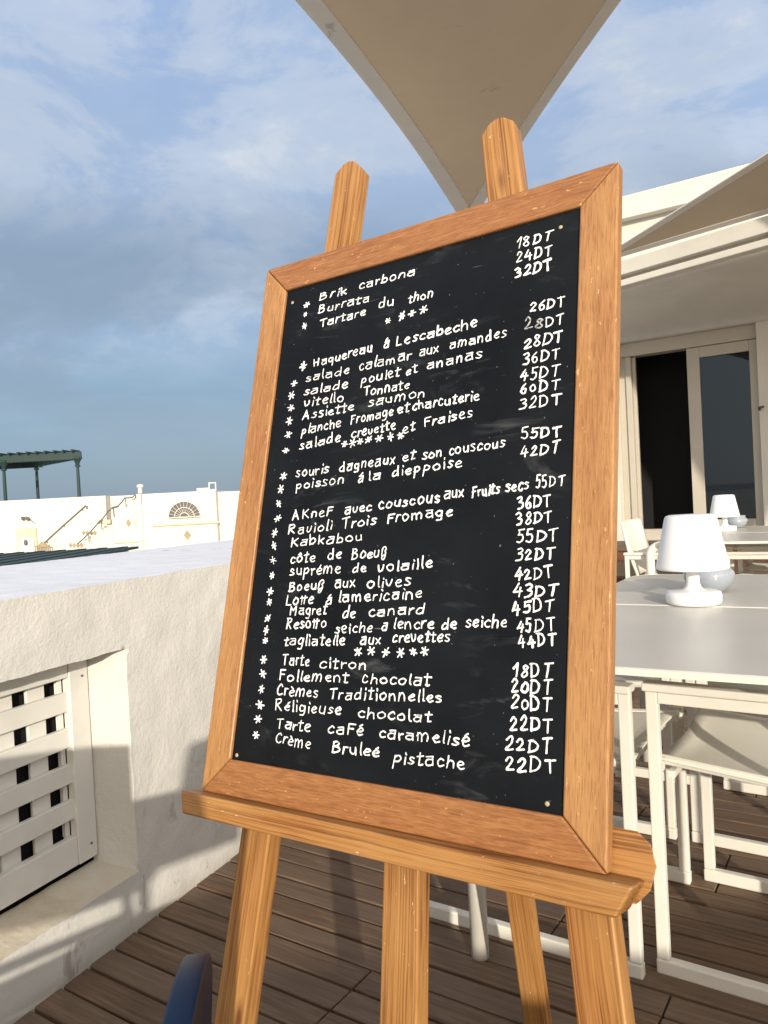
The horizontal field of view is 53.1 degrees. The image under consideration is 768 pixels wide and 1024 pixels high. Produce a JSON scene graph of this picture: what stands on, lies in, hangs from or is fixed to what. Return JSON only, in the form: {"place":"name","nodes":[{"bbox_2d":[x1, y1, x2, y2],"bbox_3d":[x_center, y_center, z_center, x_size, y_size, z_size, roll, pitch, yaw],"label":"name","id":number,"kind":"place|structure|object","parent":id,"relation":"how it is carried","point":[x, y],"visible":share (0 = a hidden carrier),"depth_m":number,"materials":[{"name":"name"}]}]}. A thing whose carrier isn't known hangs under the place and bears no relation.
{"place":"outdoors","nodes":[
{"label":"outdoors","id":0,"kind":"place"},
{"bbox_2d":[0,546,138,565],"bbox_3d":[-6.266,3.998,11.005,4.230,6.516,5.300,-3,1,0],"label":"slatted roof","id":1,"kind":"structure","parent":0,"point":[13,558],"depth_m":12.10,"materials":[{"name":"green paint"}]},
{"bbox_2d":[0,490,239,552],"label":"stucco house","id":2,"kind":"structure","parent":0,"point":[150,521],"depth_m":40.26,"materials":[{"name":"white paint"}]},
{"bbox_2d":[16,528,37,551],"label":"arched niche","id":3,"kind":"object","parent":2,"relation":"attached to","point":[27,541],"visible":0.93,"depth_m":41.39,"materials":[{"name":"paint"}]},
{"bbox_2d":[0,449,81,500],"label":"green pergola","id":4,"kind":"object","parent":2,"relation":"on","point":[35,460],"visible":0.99,"depth_m":44.45,"materials":[{"name":"paint"}]},
{"bbox_2d":[34,542,49,550],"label":"garden bench","id":5,"kind":"object","parent":2,"relation":"attached to","point":[42,544],"visible":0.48,"depth_m":41.01,"materials":[{"name":"beige wood"}]},
{"bbox_2d":[44,505,87,542],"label":"handrail","id":6,"kind":"object","parent":2,"relation":"attached to","point":[66,522],"visible":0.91,"depth_m":41.38,"materials":[{"name":"metal"}]},
{"bbox_2d":[77,494,135,543],"bbox_3d":[-14.390,0.379,39.828,3.196,2.457,0.066,-3,1,0],"label":"handrail","id":7,"kind":"object","parent":2,"relation":"attached to","point":[125,498],"visible":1,"depth_m":39.80,"materials":[{"name":"metal"}]},
{"bbox_2d":[136,484,143,492],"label":"roof finial","id":8,"kind":"object","parent":2,"relation":"on","point":[140,487],"visible":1,"depth_m":40.18,"materials":[{"name":"white"}]},
{"bbox_2d":[168,501,200,518],"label":"fan window","id":9,"kind":"structure","parent":2,"relation":"in","point":[183,509],"depth_m":39.91,"materials":[{"name":"metal"}]},
{"bbox_2d":[197,482,216,490],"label":"roof box","id":10,"kind":"object","parent":2,"relation":"on","point":[204,489],"visible":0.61,"depth_m":40.57,"materials":[{"name":"white"}]},
{"bbox_2d":[0,0,767,500],"label":"sky","id":11,"kind":"structure","parent":0,"point":[159,158],"materials":[{"name":"blue"}]},
{"bbox_2d":[7,679,767,1023],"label":"deck","id":12,"kind":"structure","parent":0,"point":[323,961],"depth_m":1.88,"materials":[{"name":"brown wood"}]},
{"bbox_2d":[162,952,212,1023],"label":"moulded chair","id":13,"kind":"object","parent":12,"relation":"on","point":[189,999],"visible":1,"depth_m":0.60,"materials":[{"name":"blue plastic"}]},
{"bbox_2d":[182,117,656,1023],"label":"easel","id":14,"kind":"object","parent":12,"relation":"on","point":[596,905],"visible":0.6,"depth_m":1.09,"materials":[{"name":"brown wood"}]},
{"bbox_2d":[202,162,622,874],"bbox_3d":[0.023,-0.020,1.232,0.700,0.983,0.023,-4,-15,34],"label":"menu chalkboard","id":15,"kind":"object","parent":14,"relation":"on","point":[418,632],"visible":1,"depth_m":1.18,"materials":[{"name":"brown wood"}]},
{"bbox_2d":[429,678,691,979],"bbox_3d":[0.426,0.611,2.091,0.649,0.871,0.526,-2,1,34],"label":"sling armchair","id":16,"kind":"object","parent":12,"relation":"on","point":[630,738],"visible":0.25,"depth_m":1.85,"materials":[{"name":"white metal"}]},
{"bbox_2d":[468,604,767,960],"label":"terrace table","id":17,"kind":"object","parent":12,"relation":"on","point":[723,644],"visible":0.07,"depth_m":1.79,"materials":[{"name":"white metal"}]},
{"bbox_2d":[613,675,700,839],"bbox_3d":[0.754,0.583,2.761,0.649,0.871,0.526,-2,1,34],"label":"sling armchair","id":18,"kind":"object","parent":12,"relation":"on","point":[644,827],"visible":0.05,"depth_m":2.39,"materials":[{"name":"white metal"}]},
{"bbox_2d":[620,518,734,577],"bbox_3d":[2.004,0.480,5.241,0.649,0.871,0.526,-2,1,34],"label":"sling armchair","id":19,"kind":"object","parent":12,"relation":"on","point":[636,541],"visible":0.36,"depth_m":5.32,"materials":[{"name":"white metal"}]},
{"bbox_2d":[616,574,767,761],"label":"terrace table","id":20,"kind":"object","parent":12,"relation":"on","point":[746,591],"visible":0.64,"depth_m":2.63,"materials":[{"name":"white metal"}]},
{"bbox_2d":[656,513,729,606],"bbox_3d":[0.925,0.141,2.306,0.207,0.270,0.207,-2,1,34],"label":"table lamp","id":21,"kind":"object","parent":20,"relation":"on","point":[692,546],"visible":1,"depth_m":2.24,"materials":[{"name":"white plastic"}]},
{"bbox_2d":[683,568,734,591],"bbox_3d":[1.075,0.216,2.541,0.160,0.097,0.160,-2,1,34],"label":"glass bowl","id":22,"kind":"object","parent":20,"relation":"on","point":[722,580],"visible":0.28,"depth_m":2.47,"materials":[{"name":"glass"}]},
{"bbox_2d":[616,540,767,582],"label":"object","id":23,"kind":"structure","parent":12,"relation":"on","point":[621,548],"depth_m":7.97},
{"bbox_2d":[641,679,767,1004],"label":"sling armchair","id":24,"kind":"object","parent":12,"relation":"on","point":[718,738],"visible":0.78,"depth_m":1.73,"materials":[{"name":"white metal"}]},
{"bbox_2d":[646,532,767,574],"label":"terrace table","id":25,"kind":"object","parent":12,"relation":"on","point":[739,538],"visible":0.26,"depth_m":5.02,"materials":[{"name":"white metal"}]},
{"bbox_2d":[685,679,767,856],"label":"sling armchair","id":26,"kind":"object","parent":12,"relation":"on","point":[742,844],"visible":0.14,"depth_m":2.35,"materials":[{"name":"white metal"}]},
{"bbox_2d":[721,526,767,532],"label":"terrace table","id":27,"kind":"object","parent":12,"relation":"on","point":[749,529],"visible":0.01,"depth_m":5.66,"materials":[{"name":"white metal"}]},
{"bbox_2d":[710,494,739,531],"bbox_3d":[2.506,0.006,5.653,0.207,0.270,0.207,-2,1,34],"label":"table lamp","id":28,"kind":"object","parent":27,"relation":"on","point":[723,507],"visible":0.84,"depth_m":5.58,"materials":[{"name":"white plastic"}]},
{"bbox_2d":[727,515,747,527],"bbox_3d":[2.756,0.075,6.006,0.160,0.097,0.160,-2,1,34],"label":"glass bowl","id":29,"kind":"object","parent":27,"relation":"on","point":[740,521],"visible":0.67,"depth_m":5.95,"materials":[{"name":"glass"}]},
{"bbox_2d":[727,545,767,574],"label":"sling armchair","id":30,"kind":"object","parent":12,"relation":"on","point":[752,552],"visible":0.27,"depth_m":4.84,"materials":[{"name":"white metal"}]},
{"bbox_2d":[736,544,767,573],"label":"sling armchair","id":31,"kind":"object","parent":12,"relation":"on","point":[752,566],"visible":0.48,"depth_m":5.58,"materials":[{"name":"white metal"}]},
{"bbox_2d":[617,163,767,540],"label":"terrace building","id":32,"kind":"structure","parent":0,"point":[693,422],"depth_m":9.53,"materials":[{"name":"white paint"}]},
{"bbox_2d":[619,324,763,539],"bbox_3d":[3.835,-0.946,9.653,1.677,2.573,0.210,-2,1,34],"label":"sliding door","id":33,"kind":"structure","parent":32,"relation":"in","point":[722,369],"depth_m":9.43,"materials":[{"name":"beige metal"}]},
{"bbox_2d":[620,215,767,342],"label":"canopy","id":34,"kind":"object","parent":32,"relation":"attached to","point":[717,279],"depth_m":8.23,"materials":[{"name":"white fabric"}]},
{"bbox_2d":[621,152,767,256],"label":"shade sail","id":35,"kind":"object","parent":34,"relation":"attached to","point":[740,195],"visible":0.81,"depth_m":7.10,"materials":[{"name":"beige fabric"}]},
{"bbox_3d":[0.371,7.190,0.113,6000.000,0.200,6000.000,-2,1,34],"label":"ground","id":36,"kind":"structure","parent":0,"visible":0},
{"bbox_2d":[0,540,241,1023],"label":"parapet wall","id":37,"kind":"structure","parent":36,"relation":"on","point":[140,631],"depth_m":2.05,"materials":[{"name":"white paint"}]},
{"bbox_2d":[0,659,97,914],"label":"lattice grille","id":38,"kind":"object","parent":37,"relation":"attached to","point":[48,835],"visible":0.95,"depth_m":1.92,"materials":[{"name":"paint"}]},
{"bbox_3d":[0.881,-0.851,7.077,0.200,3.588,0.200,-2,1,34],"label":"sail mast","id":39,"kind":"object","parent":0,"visible":0},
{"bbox_2d":[295,0,620,211],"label":"shade sail","id":40,"kind":"object","parent":39,"relation":"attached to","point":[447,82],"visible":0.8,"depth_m":4.41,"materials":[{"name":"beige fabric"}]}
]}

